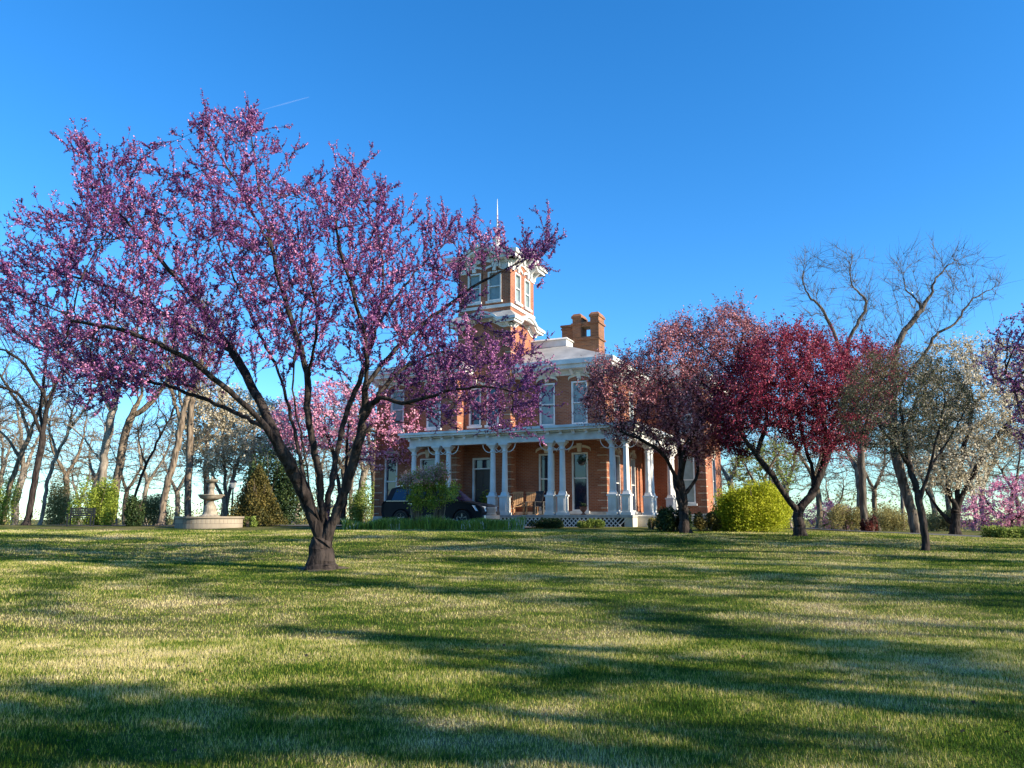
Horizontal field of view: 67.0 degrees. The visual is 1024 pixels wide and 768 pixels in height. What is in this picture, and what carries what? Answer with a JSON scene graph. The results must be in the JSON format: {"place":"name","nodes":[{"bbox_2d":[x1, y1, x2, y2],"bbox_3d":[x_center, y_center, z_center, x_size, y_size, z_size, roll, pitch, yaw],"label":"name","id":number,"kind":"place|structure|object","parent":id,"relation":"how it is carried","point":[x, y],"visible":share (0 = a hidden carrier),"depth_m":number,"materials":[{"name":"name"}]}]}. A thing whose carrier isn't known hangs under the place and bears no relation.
{"place":"outdoors","nodes":[
{"label":"outdoors","id":0,"kind":"place"},
{"bbox_2d":[77,524,534,527],"bbox_3d":[-12.114,7.133,38.965,28.338,0.086,4.751,-4,-10,20],"label":"parking area","id":1,"kind":"object","parent":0,"point":[174,525],"visible":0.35,"depth_m":40.45,"materials":[{"name":"asphalt"}]},
{"bbox_2d":[381,485,499,520],"bbox_3d":[-3.206,5.507,34.963,5.134,1.841,2.380,-4,-11,23],"label":"parked suv","id":2,"kind":"object","parent":1,"relation":"on","point":[464,507],"visible":0.59,"depth_m":34.28,"materials":[{"name":"paint"}]},
{"bbox_2d":[8,542,1008,750],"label":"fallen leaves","id":3,"kind":"object","parent":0,"point":[841,681],"visible":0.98,"depth_m":7.88,"materials":[{"name":"brown plant"}]},
{"bbox_2d":[0,519,1023,767],"bbox_3d":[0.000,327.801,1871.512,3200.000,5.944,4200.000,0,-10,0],"label":"lawn","id":4,"kind":"structure","parent":0,"point":[428,633],"depth_m":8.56,"materials":[{"name":"green plant"}]},
{"bbox_2d":[0,473,22,524],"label":"leafing bush","id":5,"kind":"object","parent":4,"relation":"on","point":[3,497],"visible":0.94,"depth_m":49.31,"materials":[{"name":"green plant"}]},
{"bbox_2d":[0,384,29,463],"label":"bare tree","id":6,"kind":"object","parent":4,"relation":"on","point":[6,426],"visible":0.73,"depth_m":60.93,"materials":[{"name":"brown plant"}]},
{"bbox_2d":[0,403,52,489],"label":"bare tree","id":7,"kind":"object","parent":4,"relation":"on","point":[3,462],"visible":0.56,"depth_m":66.12,"materials":[{"name":"plant"}]},
{"bbox_2d":[0,370,81,524],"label":"bare tree","id":8,"kind":"object","parent":4,"relation":"on","point":[22,479],"visible":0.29,"depth_m":71.17,"materials":[{"name":"brown plant"}]},
{"bbox_2d":[0,316,82,524],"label":"bare tree","id":9,"kind":"object","parent":4,"relation":"on","point":[20,455],"visible":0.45,"depth_m":50.07,"materials":[{"name":"brown plant"}]},
{"bbox_2d":[0,280,97,524],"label":"bare tree","id":10,"kind":"object","parent":4,"relation":"on","point":[41,426],"visible":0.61,"depth_m":44.14,"materials":[{"name":"brown plant"}]},
{"bbox_2d":[43,476,72,524],"bbox_3d":[-31.295,8.105,53.347,1.855,3.639,3.057,5,-11,-27],"label":"leafing bush","id":11,"kind":"object","parent":4,"relation":"on","point":[57,510],"visible":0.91,"depth_m":52.80,"materials":[{"name":"green plant"}]},
{"bbox_2d":[15,391,114,518],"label":"bare tree","id":12,"kind":"object","parent":4,"relation":"on","point":[73,461],"visible":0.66,"depth_m":61.84,"materials":[{"name":"brown plant"}]},
{"bbox_2d":[28,334,110,524],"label":"bare tree","id":13,"kind":"object","parent":4,"relation":"on","point":[51,470],"visible":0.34,"depth_m":47.93,"materials":[{"name":"brown plant"}]},
{"bbox_2d":[41,446,112,523],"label":"bare tree","id":14,"kind":"object","parent":4,"relation":"on","point":[74,486],"visible":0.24,"depth_m":77.20,"materials":[{"name":"brown plant"}]},
{"bbox_2d":[66,508,95,526],"bbox_3d":[-22.002,6.801,39.443,1.240,0.970,0.490,2,-10,-10],"label":"garden bench","id":15,"kind":"object","parent":4,"relation":"on","point":[91,511],"visible":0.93,"depth_m":39.65,"materials":[{"name":"black paint"}]},
{"bbox_2d":[66,475,119,525],"bbox_3d":[-22.937,6.464,42.553,2.760,2.830,2.279,0,-10,0],"label":"leafing bush","id":16,"kind":"object","parent":4,"relation":"on","point":[100,500],"visible":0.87,"depth_m":42.30,"materials":[{"name":"green plant"}]},
{"bbox_2d":[54,401,136,521],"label":"bare tree","id":17,"kind":"object","parent":4,"relation":"on","point":[93,476],"visible":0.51,"depth_m":65.60,"materials":[{"name":"brown plant"}]},
{"bbox_2d":[48,277,171,489],"bbox_3d":[-24.573,0.643,46.400,9.975,15.736,5.942,-7,-12,34],"label":"bare tree","id":18,"kind":"object","parent":4,"relation":"on","point":[102,457],"visible":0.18,"depth_m":45.93,"materials":[{"name":"brown plant"}]},
{"bbox_2d":[95,424,168,524],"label":"bare tree","id":19,"kind":"object","parent":4,"relation":"on","point":[126,490],"visible":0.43,"depth_m":69.26,"materials":[{"name":"brown plant"}]},
{"bbox_2d":[123,494,146,525],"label":"evergreen bush","id":20,"kind":"object","parent":4,"relation":"on","point":[134,512],"visible":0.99,"depth_m":41.12,"materials":[{"name":"green plant"}]},
{"bbox_2d":[96,284,200,524],"bbox_3d":[-22.585,0.949,48.068,9.184,15.732,5.818,-8,-13,39],"label":"bare tree","id":21,"kind":"object","parent":4,"relation":"on","point":[123,443],"visible":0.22,"depth_m":47.54,"materials":[{"name":"brown plant"}]},
{"bbox_2d":[115,410,184,524],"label":"bare tree","id":22,"kind":"object","parent":4,"relation":"on","point":[156,471],"visible":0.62,"depth_m":61.59,"materials":[{"name":"brown plant"}]},
{"bbox_2d":[140,494,171,524],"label":"leafing bush","id":23,"kind":"object","parent":4,"relation":"on","point":[152,507],"visible":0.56,"depth_m":50.92,"materials":[{"name":"green plant"}]},
{"bbox_2d":[120,378,201,497],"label":"bare tree","id":24,"kind":"object","parent":4,"relation":"on","point":[155,445],"visible":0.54,"depth_m":52.03,"materials":[{"name":"brown plant"}]},
{"bbox_2d":[141,418,215,524],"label":"bare tree","id":25,"kind":"object","parent":4,"relation":"on","point":[176,489],"visible":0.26,"depth_m":74.36,"materials":[{"name":"brown plant"}]},
{"bbox_2d":[136,290,247,525],"bbox_3d":[-18.170,1.002,43.340,5.941,14.158,8.549,9,-14,-43],"label":"bare tree","id":26,"kind":"object","parent":4,"relation":"on","point":[161,519],"visible":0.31,"depth_m":43.01,"materials":[{"name":"brown plant"}]},
{"bbox_2d":[153,276,245,515],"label":"bare tree","id":27,"kind":"object","parent":4,"relation":"on","point":[189,417],"visible":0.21,"depth_m":44.47,"materials":[{"name":"brown plant"}]},
{"bbox_2d":[160,370,256,509],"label":"bare tree","id":28,"kind":"object","parent":4,"relation":"on","point":[205,489],"visible":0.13,"depth_m":63.63,"materials":[{"name":"brown plant"}]},
{"bbox_2d":[174,476,244,528],"bbox_3d":[-13.299,5.316,34.093,2.895,2.483,2.895,0,-10,0],"label":"fountain","id":29,"kind":"object","parent":4,"relation":"on","point":[209,518],"visible":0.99,"depth_m":33.10,"materials":[{"name":"stone"}]},
{"bbox_2d":[196,457,247,515],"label":"bare tree","id":30,"kind":"object","parent":4,"relation":"on","point":[221,506],"visible":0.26,"depth_m":71.34,"materials":[{"name":"brown plant"}]},
{"bbox_2d":[162,382,302,515],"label":"blossom tree","id":31,"kind":"object","parent":4,"relation":"on","point":[221,450],"visible":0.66,"depth_m":46.30,"materials":[{"name":"white plant"}]},
{"bbox_2d":[206,388,271,483],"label":"bare tree","id":32,"kind":"object","parent":4,"relation":"on","point":[254,432],"visible":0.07,"depth_m":61.19,"materials":[{"name":"grey plant"}]},
{"bbox_2d":[243,516,257,526],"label":"leafing bush","id":33,"kind":"object","parent":4,"relation":"on","point":[252,521],"visible":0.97,"depth_m":34.43,"materials":[{"name":"green plant"}]},
{"bbox_2d":[227,464,288,525],"bbox_3d":[-12.082,5.293,36.718,3.047,2.980,2.703,0,-10,0],"label":"evergreen bush","id":34,"kind":"object","parent":4,"relation":"on","point":[256,498],"visible":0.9,"depth_m":36.19,"materials":[{"name":"green plant"}]},
{"bbox_2d":[239,443,311,524],"bbox_3d":[-12.460,5.292,40.707,3.938,4.411,2.901,0,-10,0],"label":"evergreen bush","id":35,"kind":"object","parent":4,"relation":"on","point":[283,491],"visible":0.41,"depth_m":40.19,"materials":[{"name":"green plant"}]},
{"bbox_2d":[0,88,567,570],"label":"redbud tree","id":36,"kind":"object","parent":4,"relation":"on","point":[322,522],"visible":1,"depth_m":15.22,"materials":[{"name":"purple plant"}]},
{"bbox_2d":[258,389,331,523],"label":"bare tree","id":37,"kind":"object","parent":4,"relation":"on","point":[312,466],"visible":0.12,"depth_m":60.14,"materials":[{"name":"grey plant"}]},
{"bbox_2d":[296,422,352,512],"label":"bare tree","id":38,"kind":"object","parent":4,"relation":"on","point":[312,474],"visible":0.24,"depth_m":73.32,"materials":[{"name":"grey plant"}]},
{"bbox_2d":[293,372,371,524],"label":"bare tree","id":39,"kind":"object","parent":4,"relation":"on","point":[342,468],"visible":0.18,"depth_m":63.75,"materials":[{"name":"brown plant"}]},
{"bbox_2d":[318,430,370,518],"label":"bare tree","id":40,"kind":"object","parent":4,"relation":"on","point":[352,490],"visible":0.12,"depth_m":77.10,"materials":[{"name":"grey plant"}]},
{"bbox_2d":[259,376,432,524],"bbox_3d":[-8.993,3.615,42.078,9.842,8.260,5.501,0,-10,0],"label":"redbud tree","id":41,"kind":"object","parent":4,"relation":"on","point":[322,428],"visible":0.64,"depth_m":41.48,"materials":[{"name":"pink plant"}]},
{"bbox_2d":[321,376,375,516],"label":"bare tree","id":42,"kind":"object","parent":4,"relation":"on","point":[364,472],"visible":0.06,"depth_m":67.09,"materials":[{"name":"grey plant"}]},
{"bbox_2d":[324,358,392,520],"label":"bare tree","id":43,"kind":"object","parent":4,"relation":"on","point":[372,472],"visible":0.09,"depth_m":59.82,"materials":[{"name":"brown plant"}]},
{"bbox_2d":[346,478,374,523],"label":"leafing bush","id":44,"kind":"object","parent":4,"relation":"on","point":[359,513],"visible":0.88,"depth_m":56.77,"materials":[{"name":"green plant"}]},
{"bbox_2d":[396,466,440,520],"bbox_3d":[-3.799,4.634,31.729,1.716,2.687,1.860,6,-12,-32],"label":"flowering shrub","id":45,"kind":"object","parent":4,"relation":"on","point":[416,484],"visible":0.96,"depth_m":31.54,"materials":[{"name":"green plant"}]},
{"bbox_2d":[340,514,526,529],"bbox_3d":[-3.329,5.676,31.989,8.050,0.667,2.294,0,-10,0],"label":"flower bed","id":46,"kind":"object","parent":4,"relation":"on","point":[428,522],"visible":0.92,"depth_m":31.18,"materials":[{"name":"green plant"}]},
{"bbox_2d":[415,462,461,520],"bbox_3d":[-3.005,4.548,32.014,1.862,2.926,1.663,0,-10,0],"label":"flowering shrub","id":47,"kind":"object","parent":4,"relation":"on","point":[440,473],"visible":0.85,"depth_m":31.87,"materials":[{"name":"green plant"}]},
{"bbox_2d":[1,482,1023,530],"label":"wood","id":48,"kind":"object","parent":4,"relation":"on","point":[305,520],"visible":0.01,"depth_m":76.95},
{"bbox_2d":[527,517,563,528],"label":"boxwood bush","id":49,"kind":"object","parent":4,"relation":"on","point":[544,523],"visible":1,"depth_m":32.58,"materials":[{"name":"green plant"}]},
{"bbox_2d":[368,199,726,526],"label":"brick mansion","id":50,"kind":"structure","parent":4,"relation":"on","point":[609,485],"depth_m":40.25,"materials":[{"name":"brick"}]},
{"bbox_2d":[382,449,399,500],"bbox_3d":[-6.501,5.247,41.568,1.120,3.440,0.300,-5,-11,25],"label":"window frame","id":51,"kind":"structure","parent":50,"relation":"in","point":[390,478],"depth_m":41.70,"materials":[{"name":"white wood"}]},
{"bbox_2d":[388,382,405,432],"bbox_3d":[-6.229,1.260,42.131,1.170,2.790,0.300,-5,-11,25],"label":"window frame","id":52,"kind":"structure","parent":50,"relation":"in","point":[397,408],"depth_m":42.19,"materials":[{"name":"paint"}]},
{"bbox_2d":[417,450,434,471],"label":"window frame","id":53,"kind":"structure","parent":50,"relation":"in","point":[423,462],"depth_m":40.84,"materials":[{"name":"white wood"}]},
{"bbox_2d":[424,380,441,430],"bbox_3d":[-4.145,1.094,41.173,1.170,2.790,0.300,-5,-11,25],"label":"window frame","id":54,"kind":"structure","parent":50,"relation":"in","point":[430,427],"depth_m":41.11,"materials":[{"name":"paint"}]},
{"bbox_2d":[465,265,483,306],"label":"window frame","id":55,"kind":"structure","parent":50,"relation":"in","point":[475,278],"depth_m":42.20,"materials":[{"name":"white wood"}]},
{"bbox_2d":[467,380,483,428],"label":"window frame","id":56,"kind":"structure","parent":50,"relation":"in","point":[472,424],"depth_m":40.98,"materials":[{"name":"white wood"}]},
{"bbox_2d":[475,469,489,501],"bbox_3d":[-1.450,5.607,40.131,1.000,2.320,0.085,-5,-11,25],"label":"door","id":57,"kind":"structure","parent":50,"relation":"in","point":[482,477],"depth_m":40.22,"materials":[{"name":"grey wood"}]},
{"bbox_2d":[484,382,499,427],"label":"window frame","id":58,"kind":"structure","parent":50,"relation":"in","point":[492,391],"depth_m":40.59,"materials":[{"name":"white wood"}]},
{"bbox_2d":[485,262,503,303],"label":"window frame","id":59,"kind":"structure","parent":50,"relation":"in","point":[494,288],"depth_m":41.71,"materials":[{"name":"white wood"}]},
{"bbox_2d":[514,266,522,306],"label":"window frame","id":60,"kind":"structure","parent":50,"relation":"in","point":[517,301],"depth_m":42.23,"materials":[{"name":"white wood"}]},
{"bbox_2d":[511,492,527,514],"bbox_3d":[0.366,5.914,38.338,0.710,1.163,1.009,2,-10,-10],"label":"porch chair","id":61,"kind":"object","parent":50,"relation":"on","point":[514,502],"visible":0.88,"depth_m":38.59,"materials":[{"name":"brown wood"}]},
{"bbox_2d":[523,271,531,312],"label":"window frame","id":62,"kind":"structure","parent":50,"relation":"in","point":[526,283],"depth_m":43.32,"materials":[{"name":"white wood"}]},
{"bbox_2d":[525,491,544,513],"bbox_3d":[1.123,5.765,37.595,0.798,1.122,0.710,10,-14,-44],"label":"porch chair","id":63,"kind":"object","parent":50,"relation":"on","point":[539,498],"visible":1,"depth_m":37.72,"materials":[{"name":"black paint"}]},
{"bbox_2d":[536,445,556,513],"bbox_3d":[1.783,4.845,39.396,1.170,3.490,0.300,-5,-11,25],"label":"window frame","id":64,"kind":"structure","parent":50,"relation":"in","point":[543,458],"depth_m":39.55,"materials":[{"name":"white wood"}]},
{"bbox_2d":[536,374,557,425],"bbox_3d":[1.836,0.900,40.056,1.170,2.790,0.300,-5,-11,25],"label":"window frame","id":65,"kind":"structure","parent":50,"relation":"in","point":[544,420],"depth_m":40.07,"materials":[{"name":"paint"}]},
{"bbox_2d":[568,372,589,423],"bbox_3d":[3.440,0.772,39.319,1.170,2.790,0.300,-5,-11,25],"label":"window frame","id":66,"kind":"structure","parent":50,"relation":"in","point":[577,418],"depth_m":39.39,"materials":[{"name":"paint"}]},
{"bbox_2d":[568,443,590,513],"bbox_3d":[3.413,4.716,38.648,1.170,3.490,0.300,-5,-11,25],"label":"window frame","id":67,"kind":"structure","parent":50,"relation":"in","point":[579,473],"depth_m":38.67,"materials":[{"name":"white wood"}]},
{"bbox_2d":[615,446,621,511],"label":"window frame","id":68,"kind":"structure","parent":50,"relation":"in","point":[617,458],"depth_m":39.91,"materials":[{"name":"white wood"}]},
{"bbox_2d":[629,450,637,513],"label":"window frame","id":69,"kind":"structure","parent":50,"relation":"in","point":[632,461],"depth_m":42.34,"materials":[{"name":"white wood"}]},
{"bbox_2d":[677,450,696,505],"bbox_3d":[9.720,5.161,42.976,1.220,3.190,0.300,-5,-11,25],"label":"window frame","id":70,"kind":"structure","parent":50,"relation":"in","point":[689,473],"depth_m":42.95,"materials":[{"name":"paint"}]},
{"bbox_2d":[711,454,716,505],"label":"window frame","id":71,"kind":"structure","parent":50,"relation":"in","point":[713,470],"depth_m":44.93,"materials":[{"name":"white wood"}]},
{"bbox_2d":[575,518,605,527],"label":"boxwood bush","id":72,"kind":"object","parent":4,"relation":"on","point":[591,523],"visible":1,"depth_m":32.58,"materials":[{"name":"green plant"}]},
{"bbox_2d":[655,505,692,531],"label":"garden bush","id":73,"kind":"object","parent":4,"relation":"on","point":[667,519],"visible":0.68,"depth_m":28.71,"materials":[{"name":"green plant"}]},
{"bbox_2d":[569,286,780,532],"bbox_3d":[6.195,1.010,28.227,8.278,9.133,6.403,0,-10,0],"label":"crabapple tree","id":74,"kind":"object","parent":4,"relation":"on","point":[666,415],"visible":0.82,"depth_m":27.44,"materials":[{"name":"pink plant"}]},
{"bbox_2d":[693,511,722,530],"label":"garden bush","id":75,"kind":"object","parent":4,"relation":"on","point":[700,522],"visible":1,"depth_m":29.16,"materials":[{"name":"green plant"}]},
{"bbox_2d":[721,427,770,490],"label":"bare tree","id":76,"kind":"object","parent":4,"relation":"on","point":[727,477],"visible":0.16,"depth_m":65.42,"materials":[{"name":"plant"}]},
{"bbox_2d":[710,479,792,531],"bbox_3d":[9.258,4.670,29.692,3.334,2.086,2.917,0,-10,0],"label":"forsythia bush","id":77,"kind":"object","parent":4,"relation":"on","point":[756,507],"visible":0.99,"depth_m":29.01,"materials":[{"name":"yellow plant"}]},
{"bbox_2d":[724,439,803,493],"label":"leafing tree","id":78,"kind":"object","parent":4,"relation":"on","point":[759,470],"visible":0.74,"depth_m":45.71,"materials":[{"name":"green plant"}]},
{"bbox_2d":[734,432,803,493],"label":"bare tree","id":79,"kind":"object","parent":4,"relation":"on","point":[796,459],"visible":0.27,"depth_m":59.44,"materials":[{"name":"plant"}]},
{"bbox_2d":[749,413,831,526],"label":"bare tree","id":80,"kind":"object","parent":4,"relation":"on","point":[785,487],"visible":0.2,"depth_m":73.39,"materials":[{"name":"plant"}]},
{"bbox_2d":[766,401,849,528],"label":"bare tree","id":81,"kind":"object","parent":4,"relation":"on","point":[819,507],"visible":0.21,"depth_m":63.42,"materials":[{"name":"brown plant"}]},
{"bbox_2d":[702,308,917,535],"bbox_3d":[10.201,1.279,26.127,7.912,8.096,6.262,0,-10,0],"label":"crabapple tree","id":82,"kind":"object","parent":4,"relation":"on","point":[817,390],"visible":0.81,"depth_m":25.44,"materials":[{"name":"red plant"}]},
{"bbox_2d":[803,498,854,528],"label":"redbud tree","id":83,"kind":"object","parent":4,"relation":"on","point":[810,520],"visible":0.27,"depth_m":68.97,"materials":[{"name":"pink plant"}]},
{"bbox_2d":[807,461,856,512],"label":"bare tree","id":84,"kind":"object","parent":4,"relation":"on","point":[840,485],"visible":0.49,"depth_m":78.88,"materials":[{"name":"grey plant"}]},
{"bbox_2d":[784,239,887,530],"bbox_3d":[18.042,-0.409,42.613,7.666,17.115,5.511,6,-12,-33],"label":"bare tree","id":85,"kind":"object","parent":4,"relation":"on","point":[860,462],"visible":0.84,"depth_m":42.65,"materials":[{"name":"brown plant"}]},
{"bbox_2d":[817,503,870,530],"bbox_3d":[19.618,7.842,45.441,2.817,1.706,2.957,0,-10,0],"label":"thicket","id":86,"kind":"object","parent":4,"relation":"on","point":[837,517],"visible":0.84,"depth_m":45.15,"materials":[{"name":"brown plant"}]},
{"bbox_2d":[800,392,897,530],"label":"bare tree","id":87,"kind":"object","parent":4,"relation":"on","point":[854,465],"visible":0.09,"depth_m":59.32,"materials":[{"name":"brown plant"}]},
{"bbox_2d":[859,514,878,530],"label":"japanese maple","id":88,"kind":"object","parent":4,"relation":"on","point":[870,524],"visible":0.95,"depth_m":39.25,"materials":[{"name":"red plant"}]},
{"bbox_2d":[837,433,912,530],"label":"bare tree","id":89,"kind":"object","parent":4,"relation":"on","point":[873,489],"visible":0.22,"depth_m":69.32,"materials":[{"name":"brown plant"}]},
{"bbox_2d":[867,501,909,530],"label":"thicket","id":90,"kind":"object","parent":4,"relation":"on","point":[887,516],"visible":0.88,"depth_m":46.73,"materials":[{"name":"brown plant"}]},
{"bbox_2d":[865,434,932,530],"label":"bare tree","id":91,"kind":"object","parent":4,"relation":"on","point":[902,506],"visible":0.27,"depth_m":55.72,"materials":[{"name":"plant"}]},
{"bbox_2d":[827,339,984,550],"bbox_3d":[10.212,1.585,20.222,3.581,5.670,5.524,-9,-13,41],"label":"dogwood tree","id":92,"kind":"object","parent":4,"relation":"on","point":[913,412],"visible":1,"depth_m":19.71,"materials":[{"name":"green plant"}]},
{"bbox_2d":[886,425,966,530],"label":"bare tree","id":93,"kind":"object","parent":4,"relation":"on","point":[931,493],"visible":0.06,"depth_m":65.35,"materials":[{"name":"plant"}]},
{"bbox_2d":[843,230,1023,532],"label":"bare tree","id":94,"kind":"object","parent":4,"relation":"on","point":[907,496],"visible":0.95,"depth_m":34.35,"materials":[{"name":"brown plant"}]},
{"bbox_2d":[918,508,961,530],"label":"thicket","id":95,"kind":"object","parent":4,"relation":"on","point":[934,523],"visible":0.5,"depth_m":48.94,"materials":[{"name":"green plant"}]},
{"bbox_2d":[909,428,977,526],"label":"bare tree","id":96,"kind":"object","parent":4,"relation":"on","point":[947,503],"visible":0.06,"depth_m":76.77,"materials":[{"name":"brown plant"}]},
{"bbox_2d":[894,330,1023,534],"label":"blossom tree","id":97,"kind":"object","parent":4,"relation":"on","point":[956,478],"visible":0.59,"depth_m":33.26,"materials":[{"name":"white plant"}]},
{"bbox_2d":[928,408,1014,530],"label":"bare tree","id":98,"kind":"object","parent":4,"relation":"on","point":[971,466],"visible":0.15,"depth_m":59.33,"materials":[{"name":"plant"}]},
{"bbox_2d":[943,397,1023,530],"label":"bare tree","id":99,"kind":"object","parent":4,"relation":"on","point":[968,462],"visible":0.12,"depth_m":71.36,"materials":[{"name":"plant"}]},
{"bbox_2d":[960,472,1023,530],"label":"redbud tree","id":100,"kind":"object","parent":4,"relation":"on","point":[1010,517],"visible":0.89,"depth_m":46.97,"materials":[{"name":"pink plant"}]},
{"bbox_2d":[968,424,1023,525],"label":"bare tree","id":101,"kind":"object","parent":4,"relation":"on","point":[1017,468],"visible":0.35,"depth_m":63.66,"materials":[{"name":"brown plant"}]},
{"bbox_2d":[970,303,1023,458],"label":"redbud tree","id":102,"kind":"object","parent":4,"relation":"on","point":[1014,384],"visible":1,"depth_m":20.10,"materials":[{"name":"purple plant"}]},
{"bbox_2d":[980,525,1023,537],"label":"hedge","id":103,"kind":"object","parent":4,"relation":"on","point":[995,531],"visible":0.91,"depth_m":26.67,"materials":[{"name":"green plant"}]},
{"bbox_2d":[0,0,1023,519],"label":"sky","id":104,"kind":"structure","parent":0,"point":[683,151],"materials":[{"name":"blue"}]},
{"bbox_2d":[790,527,980,536],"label":"driveway","id":105,"kind":"structure","parent":0,"point":[902,532],"depth_m":32.14,"materials":[{"name":"concrete"}]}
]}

